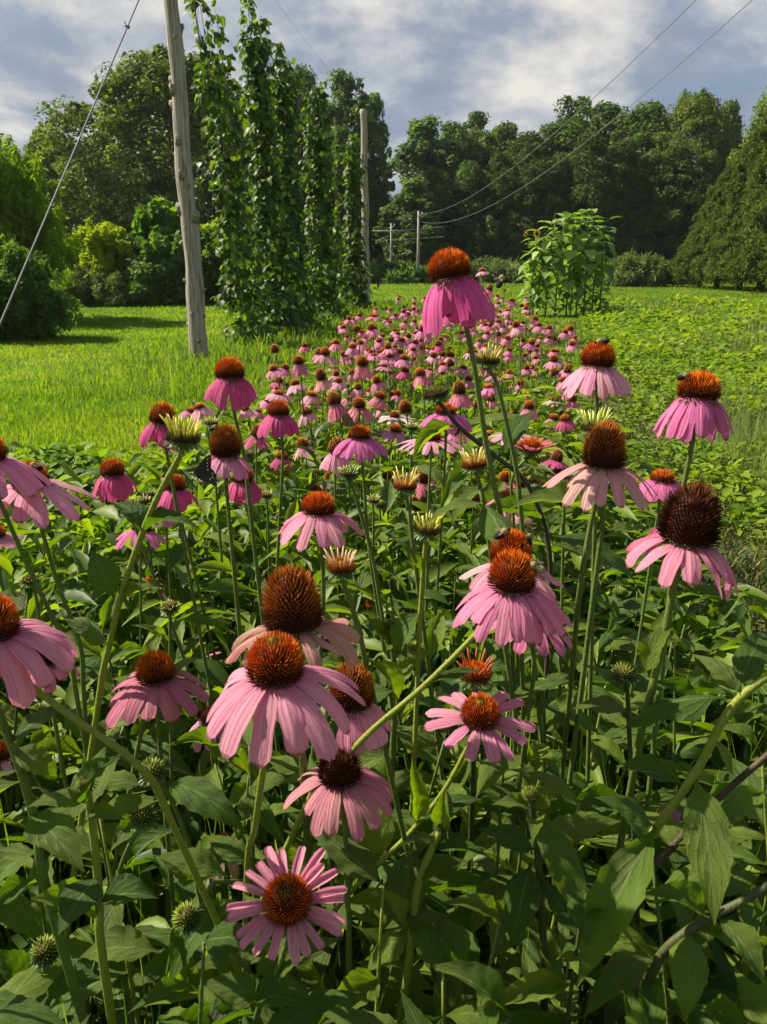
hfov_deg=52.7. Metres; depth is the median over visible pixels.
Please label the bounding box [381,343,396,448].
coneflower
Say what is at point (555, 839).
coneflower shoot
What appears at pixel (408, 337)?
coneflower
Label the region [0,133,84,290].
willow bush
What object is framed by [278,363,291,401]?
coneflower
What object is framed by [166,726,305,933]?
coneflower shoot
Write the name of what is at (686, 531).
coneflower
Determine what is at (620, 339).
leafy crop
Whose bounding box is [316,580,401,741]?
coneflower shoot
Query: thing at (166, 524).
coneflower
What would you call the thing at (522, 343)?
coneflower
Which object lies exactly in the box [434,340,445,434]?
coneflower
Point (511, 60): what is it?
sky
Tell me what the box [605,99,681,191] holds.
broadleaf tree
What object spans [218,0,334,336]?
hop vine
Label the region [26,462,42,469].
bumblebee
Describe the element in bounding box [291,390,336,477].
coneflower
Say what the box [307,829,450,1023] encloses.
coneflower shoot
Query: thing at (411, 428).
coneflower bud
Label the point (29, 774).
coneflower bud
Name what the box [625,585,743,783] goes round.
coneflower shoot
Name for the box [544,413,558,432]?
coneflower
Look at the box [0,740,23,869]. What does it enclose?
coneflower
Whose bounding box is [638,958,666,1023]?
coneflower shoot
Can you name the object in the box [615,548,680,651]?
coneflower shoot
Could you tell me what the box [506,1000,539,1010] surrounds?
coneflower shoot
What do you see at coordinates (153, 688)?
coneflower
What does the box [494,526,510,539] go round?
bumblebee
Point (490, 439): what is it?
coneflower
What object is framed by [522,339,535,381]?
coneflower
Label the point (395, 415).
coneflower
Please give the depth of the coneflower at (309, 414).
2.48 m
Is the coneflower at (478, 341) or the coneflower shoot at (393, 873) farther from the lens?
the coneflower at (478, 341)
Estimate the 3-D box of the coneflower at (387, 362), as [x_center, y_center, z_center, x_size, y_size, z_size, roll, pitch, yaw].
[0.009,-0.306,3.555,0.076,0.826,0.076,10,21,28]
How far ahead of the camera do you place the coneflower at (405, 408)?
1.97 m
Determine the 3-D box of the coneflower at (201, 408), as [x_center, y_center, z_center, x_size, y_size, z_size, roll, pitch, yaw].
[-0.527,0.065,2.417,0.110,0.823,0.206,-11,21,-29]
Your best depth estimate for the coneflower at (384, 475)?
2.19 m
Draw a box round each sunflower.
[516,243,554,314]
[518,232,554,314]
[523,227,562,314]
[533,218,571,316]
[541,213,579,311]
[549,213,591,316]
[558,221,592,313]
[563,209,599,315]
[568,209,604,315]
[581,215,620,309]
[588,225,616,311]
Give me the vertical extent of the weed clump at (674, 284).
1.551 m
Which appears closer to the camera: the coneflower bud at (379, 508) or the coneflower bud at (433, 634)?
the coneflower bud at (433, 634)
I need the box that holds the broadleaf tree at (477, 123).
[459,110,500,196]
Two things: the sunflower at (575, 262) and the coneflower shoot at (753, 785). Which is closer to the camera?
the coneflower shoot at (753, 785)
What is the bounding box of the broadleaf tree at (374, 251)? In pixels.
[369,203,410,264]
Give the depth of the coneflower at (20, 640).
0.55 m
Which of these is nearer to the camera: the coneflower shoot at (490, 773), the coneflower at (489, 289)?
the coneflower shoot at (490, 773)
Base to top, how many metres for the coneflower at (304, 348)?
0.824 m
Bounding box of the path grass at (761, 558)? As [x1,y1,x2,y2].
[486,318,766,696]
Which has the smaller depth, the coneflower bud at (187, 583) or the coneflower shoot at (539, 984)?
the coneflower shoot at (539, 984)
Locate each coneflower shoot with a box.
[0,586,54,900]
[0,673,53,812]
[0,702,33,934]
[0,706,89,1023]
[0,770,53,987]
[0,794,143,1023]
[0,958,81,1023]
[4,705,137,929]
[7,545,53,578]
[7,589,66,705]
[23,551,118,621]
[26,747,158,1023]
[34,671,108,798]
[40,996,46,1004]
[44,567,108,720]
[48,793,234,1023]
[49,607,132,789]
[56,576,122,697]
[64,591,197,881]
[68,617,169,868]
[74,551,136,660]
[81,1013,90,1023]
[88,580,180,655]
[91,836,235,1023]
[99,634,162,769]
[128,921,271,1023]
[133,624,220,832]
[145,554,218,667]
[145,561,204,638]
[147,549,219,671]
[157,1003,210,1023]
[159,714,317,922]
[164,756,335,1003]
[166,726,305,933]
[185,575,226,715]
[186,719,341,992]
[190,565,282,767]
[190,904,347,1023]
[197,985,216,1002]
[197,1003,253,1023]
[200,556,256,642]
[201,545,256,665]
[211,570,260,667]
[216,611,282,749]
[236,578,345,947]
[238,561,347,850]
[242,893,360,1023]
[242,1003,329,1023]
[245,557,284,604]
[275,754,432,1014]
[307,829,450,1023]
[313,568,337,668]
[315,654,467,977]
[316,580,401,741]
[323,1006,396,1023]
[324,575,344,669]
[325,548,377,642]
[326,553,416,769]
[328,669,402,867]
[356,960,476,1021]
[357,539,426,676]
[357,616,439,934]
[358,562,425,696]
[361,706,493,1016]
[368,787,488,1023]
[371,634,425,766]
[389,544,414,588]
[397,696,545,863]
[400,545,458,609]
[400,559,461,677]
[400,989,431,1023]
[401,895,527,1023]
[404,564,477,773]
[411,616,508,829]
[419,769,669,1006]
[426,960,530,1023]
[432,893,582,1023]
[436,678,568,967]
[448,596,473,657]
[459,740,619,971]
[461,650,562,746]
[463,648,477,654]
[468,621,544,701]
[476,879,654,1023]
[478,763,620,1011]
[483,751,572,1006]
[493,672,599,855]
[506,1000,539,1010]
[520,667,668,882]
[520,917,579,1012]
[527,652,642,794]
[563,818,744,1023]
[574,630,766,987]
[575,627,643,723]
[576,668,685,912]
[577,733,766,1004]
[578,595,672,740]
[601,632,714,782]
[605,578,637,629]
[610,615,640,668]
[612,879,766,1023]
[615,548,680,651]
[616,574,626,579]
[619,640,722,769]
[623,976,649,1023]
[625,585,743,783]
[625,638,756,882]
[627,770,766,947]
[629,808,758,1023]
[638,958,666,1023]
[668,723,766,1019]
[670,632,692,682]
[673,888,766,1023]
[680,699,766,922]
[699,690,766,791]
[703,600,766,671]
[703,993,747,1023]
[705,615,766,755]
[706,609,748,656]
[733,967,766,1023]
[737,980,766,1003]
[738,707,766,863]
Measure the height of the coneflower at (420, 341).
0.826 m
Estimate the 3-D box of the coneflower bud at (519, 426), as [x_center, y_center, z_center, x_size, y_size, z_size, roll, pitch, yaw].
[0.187,0.350,1.143,0.301,1.069,0.068,0,18,0]
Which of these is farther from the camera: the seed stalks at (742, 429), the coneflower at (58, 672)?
the seed stalks at (742, 429)
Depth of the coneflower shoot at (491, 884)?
0.87 m
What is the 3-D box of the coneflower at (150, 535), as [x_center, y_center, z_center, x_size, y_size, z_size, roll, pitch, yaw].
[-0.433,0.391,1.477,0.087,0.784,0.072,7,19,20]
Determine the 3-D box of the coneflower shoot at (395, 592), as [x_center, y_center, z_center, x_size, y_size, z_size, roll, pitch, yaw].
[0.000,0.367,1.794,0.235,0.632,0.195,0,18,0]
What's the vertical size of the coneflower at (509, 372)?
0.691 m
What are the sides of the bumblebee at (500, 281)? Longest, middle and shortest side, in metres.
0.017 x 0.010 x 0.010 m
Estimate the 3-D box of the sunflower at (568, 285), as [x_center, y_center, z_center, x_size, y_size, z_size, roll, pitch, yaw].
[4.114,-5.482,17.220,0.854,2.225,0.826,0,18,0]
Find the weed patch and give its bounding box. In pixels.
[0,360,391,709]
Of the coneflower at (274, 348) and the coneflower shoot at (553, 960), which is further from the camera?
the coneflower at (274, 348)
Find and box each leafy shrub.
[63,232,87,270]
[112,233,150,271]
[121,230,223,305]
[199,226,247,303]
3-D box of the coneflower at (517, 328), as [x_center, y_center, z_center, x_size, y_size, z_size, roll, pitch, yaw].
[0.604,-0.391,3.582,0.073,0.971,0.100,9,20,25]
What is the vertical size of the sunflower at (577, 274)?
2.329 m
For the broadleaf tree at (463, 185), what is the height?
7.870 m
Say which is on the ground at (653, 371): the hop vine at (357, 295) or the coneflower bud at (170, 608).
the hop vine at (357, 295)
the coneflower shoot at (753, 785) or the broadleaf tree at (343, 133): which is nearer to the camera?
the coneflower shoot at (753, 785)
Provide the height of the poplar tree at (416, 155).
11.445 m
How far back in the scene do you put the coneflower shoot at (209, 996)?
0.70 m
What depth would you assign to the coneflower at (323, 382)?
2.48 m
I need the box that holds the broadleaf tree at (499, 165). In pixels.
[465,150,540,261]
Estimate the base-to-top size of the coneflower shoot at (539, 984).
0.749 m
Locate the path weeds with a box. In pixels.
[487,317,696,496]
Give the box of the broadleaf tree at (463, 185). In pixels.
[435,160,512,262]
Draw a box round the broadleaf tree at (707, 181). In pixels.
[681,175,715,225]
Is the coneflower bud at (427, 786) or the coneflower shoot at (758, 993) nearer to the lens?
the coneflower shoot at (758, 993)
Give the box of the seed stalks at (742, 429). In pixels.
[603,293,766,525]
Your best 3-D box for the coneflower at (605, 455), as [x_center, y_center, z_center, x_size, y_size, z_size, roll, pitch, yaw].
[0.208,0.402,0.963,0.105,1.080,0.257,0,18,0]
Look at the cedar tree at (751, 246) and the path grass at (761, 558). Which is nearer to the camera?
the path grass at (761, 558)
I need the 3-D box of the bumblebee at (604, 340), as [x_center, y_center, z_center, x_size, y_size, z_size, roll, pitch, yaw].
[0.243,-0.190,0.865,0.020,0.009,0.011,-7,27,-3]
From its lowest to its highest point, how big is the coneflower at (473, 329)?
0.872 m
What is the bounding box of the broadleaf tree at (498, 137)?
[462,120,531,214]
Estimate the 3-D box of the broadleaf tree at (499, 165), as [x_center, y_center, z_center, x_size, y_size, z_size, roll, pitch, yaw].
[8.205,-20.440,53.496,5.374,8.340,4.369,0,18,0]
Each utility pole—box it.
[373,223,409,261]
[416,211,422,281]
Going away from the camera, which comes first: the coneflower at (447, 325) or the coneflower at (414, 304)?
the coneflower at (447, 325)
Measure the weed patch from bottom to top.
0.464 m
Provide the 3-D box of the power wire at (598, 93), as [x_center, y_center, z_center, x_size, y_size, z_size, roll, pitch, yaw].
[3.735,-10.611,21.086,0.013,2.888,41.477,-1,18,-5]
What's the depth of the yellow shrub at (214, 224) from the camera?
23.33 m
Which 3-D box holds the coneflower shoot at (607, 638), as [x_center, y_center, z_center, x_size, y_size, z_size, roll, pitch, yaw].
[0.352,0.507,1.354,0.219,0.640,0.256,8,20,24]
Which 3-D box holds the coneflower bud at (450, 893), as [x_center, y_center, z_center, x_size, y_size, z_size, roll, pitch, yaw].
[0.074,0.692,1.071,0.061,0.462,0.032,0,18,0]
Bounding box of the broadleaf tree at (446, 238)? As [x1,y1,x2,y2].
[431,219,470,260]
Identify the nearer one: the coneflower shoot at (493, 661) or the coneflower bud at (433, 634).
the coneflower bud at (433, 634)
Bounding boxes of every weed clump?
[48,263,111,305]
[78,266,137,306]
[117,272,167,306]
[370,257,432,284]
[420,254,536,283]
[604,246,678,286]
[668,277,697,285]
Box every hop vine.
[183,0,282,345]
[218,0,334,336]
[252,41,340,329]
[297,81,368,321]
[329,120,351,310]
[334,133,391,310]
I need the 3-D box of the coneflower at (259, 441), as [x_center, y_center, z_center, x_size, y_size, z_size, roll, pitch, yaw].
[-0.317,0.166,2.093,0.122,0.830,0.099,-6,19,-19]
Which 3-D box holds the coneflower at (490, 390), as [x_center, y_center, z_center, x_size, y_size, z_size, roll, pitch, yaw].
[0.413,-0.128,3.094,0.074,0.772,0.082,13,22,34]
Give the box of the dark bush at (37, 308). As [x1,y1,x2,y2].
[0,235,89,341]
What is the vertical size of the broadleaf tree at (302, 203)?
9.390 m
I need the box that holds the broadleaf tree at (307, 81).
[269,63,327,266]
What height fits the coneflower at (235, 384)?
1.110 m
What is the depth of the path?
3.51 m
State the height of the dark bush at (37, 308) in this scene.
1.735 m
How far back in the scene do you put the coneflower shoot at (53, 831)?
0.59 m
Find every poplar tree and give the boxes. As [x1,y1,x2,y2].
[239,77,277,255]
[303,68,384,250]
[350,92,395,260]
[373,176,453,266]
[387,114,460,237]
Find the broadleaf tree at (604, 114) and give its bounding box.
[579,99,638,206]
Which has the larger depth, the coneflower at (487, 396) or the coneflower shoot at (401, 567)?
the coneflower at (487, 396)
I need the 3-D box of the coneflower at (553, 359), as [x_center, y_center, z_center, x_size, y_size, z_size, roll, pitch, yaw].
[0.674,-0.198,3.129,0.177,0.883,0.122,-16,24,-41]
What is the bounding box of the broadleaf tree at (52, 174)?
[21,120,96,258]
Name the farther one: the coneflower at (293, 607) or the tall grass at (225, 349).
the tall grass at (225, 349)
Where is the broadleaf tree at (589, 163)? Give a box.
[557,130,622,268]
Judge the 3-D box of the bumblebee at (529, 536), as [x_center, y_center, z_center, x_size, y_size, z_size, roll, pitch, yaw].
[0.132,0.022,0.700,0.008,0.018,0.010,5,26,24]
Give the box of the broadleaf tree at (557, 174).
[519,152,593,265]
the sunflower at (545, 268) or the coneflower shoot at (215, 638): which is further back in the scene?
the sunflower at (545, 268)
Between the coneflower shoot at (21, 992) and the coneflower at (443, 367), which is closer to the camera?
the coneflower shoot at (21, 992)
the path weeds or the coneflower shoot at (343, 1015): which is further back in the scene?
the path weeds
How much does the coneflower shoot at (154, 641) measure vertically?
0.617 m
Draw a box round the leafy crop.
[574,293,766,550]
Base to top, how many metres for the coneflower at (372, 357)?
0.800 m
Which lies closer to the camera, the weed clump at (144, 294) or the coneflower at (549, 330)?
the coneflower at (549, 330)
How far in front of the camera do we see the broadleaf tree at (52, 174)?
50.40 m
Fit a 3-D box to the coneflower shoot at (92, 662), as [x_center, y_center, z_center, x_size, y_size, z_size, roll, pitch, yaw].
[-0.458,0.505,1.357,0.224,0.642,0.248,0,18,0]
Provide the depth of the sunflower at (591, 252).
17.03 m
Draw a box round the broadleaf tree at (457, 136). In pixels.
[423,120,485,217]
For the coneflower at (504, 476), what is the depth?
1.96 m
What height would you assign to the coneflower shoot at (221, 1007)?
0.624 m
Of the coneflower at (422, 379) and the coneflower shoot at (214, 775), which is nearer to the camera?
the coneflower shoot at (214, 775)
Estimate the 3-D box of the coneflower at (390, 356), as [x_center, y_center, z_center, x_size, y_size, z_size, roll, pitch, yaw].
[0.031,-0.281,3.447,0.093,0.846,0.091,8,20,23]
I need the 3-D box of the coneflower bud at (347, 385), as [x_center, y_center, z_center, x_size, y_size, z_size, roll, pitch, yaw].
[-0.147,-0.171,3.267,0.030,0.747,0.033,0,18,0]
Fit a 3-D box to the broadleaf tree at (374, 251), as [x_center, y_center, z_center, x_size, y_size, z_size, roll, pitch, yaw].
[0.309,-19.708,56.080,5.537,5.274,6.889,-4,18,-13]
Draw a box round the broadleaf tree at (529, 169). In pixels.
[490,141,565,263]
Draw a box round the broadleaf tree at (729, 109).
[694,98,745,174]
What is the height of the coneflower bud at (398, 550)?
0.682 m
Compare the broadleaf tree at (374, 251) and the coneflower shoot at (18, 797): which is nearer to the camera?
the coneflower shoot at (18, 797)
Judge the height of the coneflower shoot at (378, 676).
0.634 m
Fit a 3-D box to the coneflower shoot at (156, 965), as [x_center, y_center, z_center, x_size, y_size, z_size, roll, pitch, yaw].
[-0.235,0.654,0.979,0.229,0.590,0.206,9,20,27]
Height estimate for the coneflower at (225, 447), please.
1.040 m
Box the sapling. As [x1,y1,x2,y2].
[131,195,181,246]
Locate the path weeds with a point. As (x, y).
(677, 455)
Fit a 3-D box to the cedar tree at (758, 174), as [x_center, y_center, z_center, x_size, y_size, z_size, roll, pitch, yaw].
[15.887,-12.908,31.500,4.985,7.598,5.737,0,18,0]
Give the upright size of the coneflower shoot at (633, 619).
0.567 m
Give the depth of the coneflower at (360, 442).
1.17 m
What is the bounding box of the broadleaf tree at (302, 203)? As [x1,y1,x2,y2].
[251,142,315,264]
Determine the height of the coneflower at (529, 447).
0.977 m
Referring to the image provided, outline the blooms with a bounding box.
[271,294,579,401]
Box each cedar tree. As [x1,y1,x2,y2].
[664,197,730,286]
[665,158,766,288]
[680,121,766,289]
[691,121,766,290]
[706,160,766,291]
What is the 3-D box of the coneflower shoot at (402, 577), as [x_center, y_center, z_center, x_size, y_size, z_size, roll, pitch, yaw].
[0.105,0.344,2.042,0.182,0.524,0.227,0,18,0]
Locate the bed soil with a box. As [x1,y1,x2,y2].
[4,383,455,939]
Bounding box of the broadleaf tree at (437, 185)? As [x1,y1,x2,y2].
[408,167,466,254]
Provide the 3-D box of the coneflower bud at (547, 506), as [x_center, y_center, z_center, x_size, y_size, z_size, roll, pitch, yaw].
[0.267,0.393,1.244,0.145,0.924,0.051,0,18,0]
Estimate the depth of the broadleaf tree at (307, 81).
54.67 m
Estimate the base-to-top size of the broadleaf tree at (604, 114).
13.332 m
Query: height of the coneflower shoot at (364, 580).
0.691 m
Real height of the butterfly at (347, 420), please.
0.021 m
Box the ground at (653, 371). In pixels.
[0,268,766,574]
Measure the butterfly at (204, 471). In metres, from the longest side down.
0.040 x 0.035 x 0.007 m
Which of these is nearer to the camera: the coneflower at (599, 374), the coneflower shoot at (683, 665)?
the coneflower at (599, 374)
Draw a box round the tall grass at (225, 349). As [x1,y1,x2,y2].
[0,257,766,401]
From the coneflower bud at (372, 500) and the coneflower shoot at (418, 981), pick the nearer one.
the coneflower shoot at (418, 981)
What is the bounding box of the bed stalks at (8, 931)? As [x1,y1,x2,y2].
[0,303,766,1023]
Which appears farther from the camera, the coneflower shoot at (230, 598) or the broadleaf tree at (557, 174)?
the broadleaf tree at (557, 174)
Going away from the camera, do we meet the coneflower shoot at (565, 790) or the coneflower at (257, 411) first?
the coneflower shoot at (565, 790)
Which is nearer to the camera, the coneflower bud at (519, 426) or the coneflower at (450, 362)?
the coneflower bud at (519, 426)
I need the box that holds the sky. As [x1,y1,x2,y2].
[0,0,766,226]
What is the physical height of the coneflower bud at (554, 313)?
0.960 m
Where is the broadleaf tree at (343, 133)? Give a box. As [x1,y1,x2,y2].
[302,124,396,267]
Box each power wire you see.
[423,0,751,222]
[431,0,695,212]
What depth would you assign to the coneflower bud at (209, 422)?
1.51 m
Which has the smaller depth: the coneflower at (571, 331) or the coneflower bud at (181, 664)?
the coneflower bud at (181, 664)
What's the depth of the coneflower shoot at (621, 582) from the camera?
1.45 m
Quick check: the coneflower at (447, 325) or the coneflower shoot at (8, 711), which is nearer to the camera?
the coneflower shoot at (8, 711)
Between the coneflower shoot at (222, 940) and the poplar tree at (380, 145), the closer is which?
the coneflower shoot at (222, 940)
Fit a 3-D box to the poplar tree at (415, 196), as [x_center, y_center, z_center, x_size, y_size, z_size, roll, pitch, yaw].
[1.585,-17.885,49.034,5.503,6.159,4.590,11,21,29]
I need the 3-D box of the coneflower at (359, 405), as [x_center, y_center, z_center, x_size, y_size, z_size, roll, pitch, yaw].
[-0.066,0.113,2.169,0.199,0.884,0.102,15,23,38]
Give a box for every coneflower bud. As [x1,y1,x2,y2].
[0,933,100,998]
[18,573,95,1004]
[27,772,71,929]
[31,702,46,729]
[63,414,202,938]
[64,755,246,977]
[80,847,307,961]
[84,803,160,1011]
[89,657,199,1023]
[119,493,164,650]
[125,496,166,644]
[145,489,156,552]
[160,599,181,927]
[178,577,208,634]
[184,416,251,671]
[213,529,260,631]
[261,489,313,582]
[315,640,424,757]
[323,546,435,983]
[337,465,423,858]
[345,383,349,540]
[355,493,381,607]
[374,499,396,598]
[383,422,436,611]
[390,511,444,961]
[391,466,469,906]
[393,518,399,603]
[412,385,635,784]
[425,784,434,852]
[428,446,533,855]
[443,471,457,611]
[443,889,461,954]
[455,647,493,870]
[476,342,557,925]
[502,288,505,361]
[507,407,644,926]
[524,479,621,696]
[532,389,539,433]
[551,312,556,396]
[573,660,665,925]
[595,586,661,636]
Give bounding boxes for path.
[533,368,766,643]
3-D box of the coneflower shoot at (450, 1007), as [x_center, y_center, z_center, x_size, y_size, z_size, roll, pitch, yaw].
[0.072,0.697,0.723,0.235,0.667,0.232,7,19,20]
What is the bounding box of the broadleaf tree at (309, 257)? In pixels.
[301,222,332,267]
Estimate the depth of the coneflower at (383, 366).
3.31 m
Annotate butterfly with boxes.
[184,455,215,485]
[341,413,360,426]
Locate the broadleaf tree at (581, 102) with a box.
[549,95,598,149]
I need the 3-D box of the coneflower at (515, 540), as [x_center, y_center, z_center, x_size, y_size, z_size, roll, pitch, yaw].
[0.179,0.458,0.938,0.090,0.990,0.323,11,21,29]
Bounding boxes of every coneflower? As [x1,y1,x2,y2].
[0,437,127,975]
[0,460,104,1017]
[0,525,27,715]
[0,593,262,1023]
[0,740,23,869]
[28,648,84,879]
[93,458,228,799]
[105,647,209,1006]
[115,525,166,861]
[139,400,230,798]
[144,576,165,597]
[155,506,177,744]
[157,473,226,698]
[179,407,202,492]
[188,643,220,833]
[189,705,226,831]
[192,402,224,515]
[199,423,261,850]
[201,846,347,1023]
[204,356,288,839]
[206,630,366,1019]
[208,831,238,898]
[226,563,360,928]
[228,535,241,550]
[229,469,297,804]
[238,407,257,430]
[243,424,273,583]
[251,409,263,422]
[251,547,572,919]
[257,399,299,575]
[260,396,273,507]
[261,389,307,480]
[265,364,306,449]
[269,344,300,441]
[269,376,291,478]
[270,451,303,548]
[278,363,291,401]
[278,490,364,824]
[283,747,392,974]
[286,378,319,437]
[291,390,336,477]
[292,437,348,551]
[293,355,323,480]
[298,342,310,384]
[298,407,339,484]
[304,661,390,865]
[307,346,338,459]
[308,368,337,496]
[309,484,344,552]
[311,348,325,421]
[316,437,350,658]
[317,689,537,935]
[320,472,349,526]
[326,391,354,598]
[328,370,344,395]
[329,340,340,429]
[330,339,347,492]
[331,377,346,403]
[333,424,405,791]
[341,395,352,438]
[344,316,352,350]
[344,355,378,560]
[345,343,359,428]
[348,369,360,481]
[348,397,395,549]
[350,382,366,500]
[353,325,362,423]
[353,423,405,526]
[355,391,388,566]
[356,339,368,483]
[361,471,392,540]
[362,337,369,344]
[363,323,380,423]
[363,599,374,617]
[365,313,382,464]
[366,386,376,462]
[368,353,380,425]
[371,342,380,384]
[371,375,387,533]
[373,363,393,429]
[373,407,393,530]
[377,333,384,372]
[378,355,393,392]
[378,410,416,561]
[379,353,399,473]
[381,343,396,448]
[382,317,389,333]
[385,336,393,402]
[388,369,395,448]
[388,391,395,401]
[390,329,397,385]
[392,349,403,449]
[392,433,462,684]
[393,337,409,389]
[393,367,417,430]
[395,295,402,328]
[395,354,411,454]
[398,399,445,555]
[399,309,406,333]
[403,312,411,349]
[403,378,415,503]
[404,471,458,609]
[405,333,411,353]
[407,338,420,400]
[408,367,436,482]
[410,319,416,399]
[410,356,419,401]
[411,307,419,361]
[411,495,438,605]
[412,301,417,331]
[414,325,432,413]
[418,338,425,358]
[418,345,427,396]
[419,402,471,673]
[422,247,516,822]
[424,332,432,385]
[424,352,440,381]
[425,346,430,371]
[425,367,437,385]
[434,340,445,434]
[438,350,458,464]
[438,351,446,460]
[438,361,449,463]
[442,322,451,345]
[444,334,448,350]
[446,358,464,456]
[447,428,472,517]
[449,380,482,631]
[452,365,470,451]
[456,330,465,375]
[456,494,480,663]
[459,527,564,839]
[463,349,478,389]
[464,374,474,395]
[469,325,475,371]
[473,338,482,368]
[473,399,477,416]
[474,268,488,418]
[478,284,493,374]
[479,368,492,375]
[481,383,494,414]
[481,384,497,423]
[482,430,499,445]
[483,322,493,384]
[486,394,499,426]
[486,490,524,518]
[488,434,535,490]
[489,606,572,968]
[492,318,503,375]
[493,331,504,412]
[494,301,500,336]
[496,335,510,400]
[498,470,513,490]
[499,324,505,337]
[500,299,518,366]
[501,308,513,388]
[503,369,517,391]
[506,472,528,494]
[508,392,528,420]
[510,298,513,362]
[510,320,526,391]
[510,436,556,677]
[511,515,537,529]
[516,303,523,367]
[517,338,525,368]
[518,352,531,375]
[520,400,538,437]
[521,306,530,342]
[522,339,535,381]
[526,364,535,378]
[527,315,538,379]
[531,479,542,482]
[532,354,565,431]
[533,343,540,377]
[533,348,539,366]
[537,448,568,477]
[539,443,567,458]
[542,396,565,406]
[542,419,657,796]
[544,325,554,382]
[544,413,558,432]
[546,376,571,449]
[550,368,569,414]
[550,467,570,479]
[556,414,582,463]
[559,340,631,860]
[559,363,572,408]
[560,365,571,377]
[565,394,577,419]
[567,325,575,363]
[615,479,737,852]
[618,468,680,776]
[632,369,732,925]
[659,789,680,821]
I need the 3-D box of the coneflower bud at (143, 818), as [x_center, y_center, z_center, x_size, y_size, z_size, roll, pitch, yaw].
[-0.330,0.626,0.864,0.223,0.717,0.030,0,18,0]
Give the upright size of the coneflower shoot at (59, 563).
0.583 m
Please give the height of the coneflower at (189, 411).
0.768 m
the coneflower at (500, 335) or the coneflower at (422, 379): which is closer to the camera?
the coneflower at (422, 379)
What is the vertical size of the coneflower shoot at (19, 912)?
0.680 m
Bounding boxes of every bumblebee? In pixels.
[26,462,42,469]
[209,425,217,430]
[494,272,507,288]
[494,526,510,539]
[523,529,534,545]
[524,559,545,576]
[592,337,609,346]
[676,373,690,382]
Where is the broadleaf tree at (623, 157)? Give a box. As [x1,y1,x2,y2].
[586,137,654,264]
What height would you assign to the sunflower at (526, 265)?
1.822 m
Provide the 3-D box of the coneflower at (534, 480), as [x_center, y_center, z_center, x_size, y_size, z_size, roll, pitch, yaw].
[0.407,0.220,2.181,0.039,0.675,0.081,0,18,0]
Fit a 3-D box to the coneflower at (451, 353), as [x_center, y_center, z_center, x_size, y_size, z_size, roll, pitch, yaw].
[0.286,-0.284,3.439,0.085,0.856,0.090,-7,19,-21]
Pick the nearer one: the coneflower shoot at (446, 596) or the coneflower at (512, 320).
the coneflower shoot at (446, 596)
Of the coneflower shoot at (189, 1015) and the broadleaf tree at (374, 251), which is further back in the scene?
the broadleaf tree at (374, 251)
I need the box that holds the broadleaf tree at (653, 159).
[613,148,687,257]
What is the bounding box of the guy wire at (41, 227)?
[0,0,139,325]
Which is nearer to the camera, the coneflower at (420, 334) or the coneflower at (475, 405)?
the coneflower at (475, 405)
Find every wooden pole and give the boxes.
[163,0,208,359]
[360,109,369,300]
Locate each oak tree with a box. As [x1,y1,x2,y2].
[31,43,273,267]
[647,87,740,207]
[726,87,766,163]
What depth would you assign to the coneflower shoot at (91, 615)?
1.46 m
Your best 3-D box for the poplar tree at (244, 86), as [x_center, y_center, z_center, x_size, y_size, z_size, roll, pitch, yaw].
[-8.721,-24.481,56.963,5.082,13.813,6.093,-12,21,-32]
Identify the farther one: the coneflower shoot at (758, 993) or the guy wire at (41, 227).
the guy wire at (41, 227)
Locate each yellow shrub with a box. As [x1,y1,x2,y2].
[65,217,132,280]
[199,217,218,231]
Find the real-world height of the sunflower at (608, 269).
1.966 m
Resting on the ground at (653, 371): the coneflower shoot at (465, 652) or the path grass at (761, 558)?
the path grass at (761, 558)
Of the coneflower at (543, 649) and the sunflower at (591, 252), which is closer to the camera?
the coneflower at (543, 649)
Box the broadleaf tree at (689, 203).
[636,141,711,260]
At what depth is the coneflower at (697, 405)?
0.70 m
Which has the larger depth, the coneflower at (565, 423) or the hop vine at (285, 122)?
the hop vine at (285, 122)
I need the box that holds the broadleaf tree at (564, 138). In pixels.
[515,118,597,215]
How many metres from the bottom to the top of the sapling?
3.130 m
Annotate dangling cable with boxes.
[193,0,201,47]
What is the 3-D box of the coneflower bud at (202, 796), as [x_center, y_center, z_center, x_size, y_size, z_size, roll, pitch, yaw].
[-0.218,0.606,0.845,0.177,0.765,0.083,0,18,0]
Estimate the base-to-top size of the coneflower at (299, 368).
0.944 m
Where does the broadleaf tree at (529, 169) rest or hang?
on the ground at (653, 371)

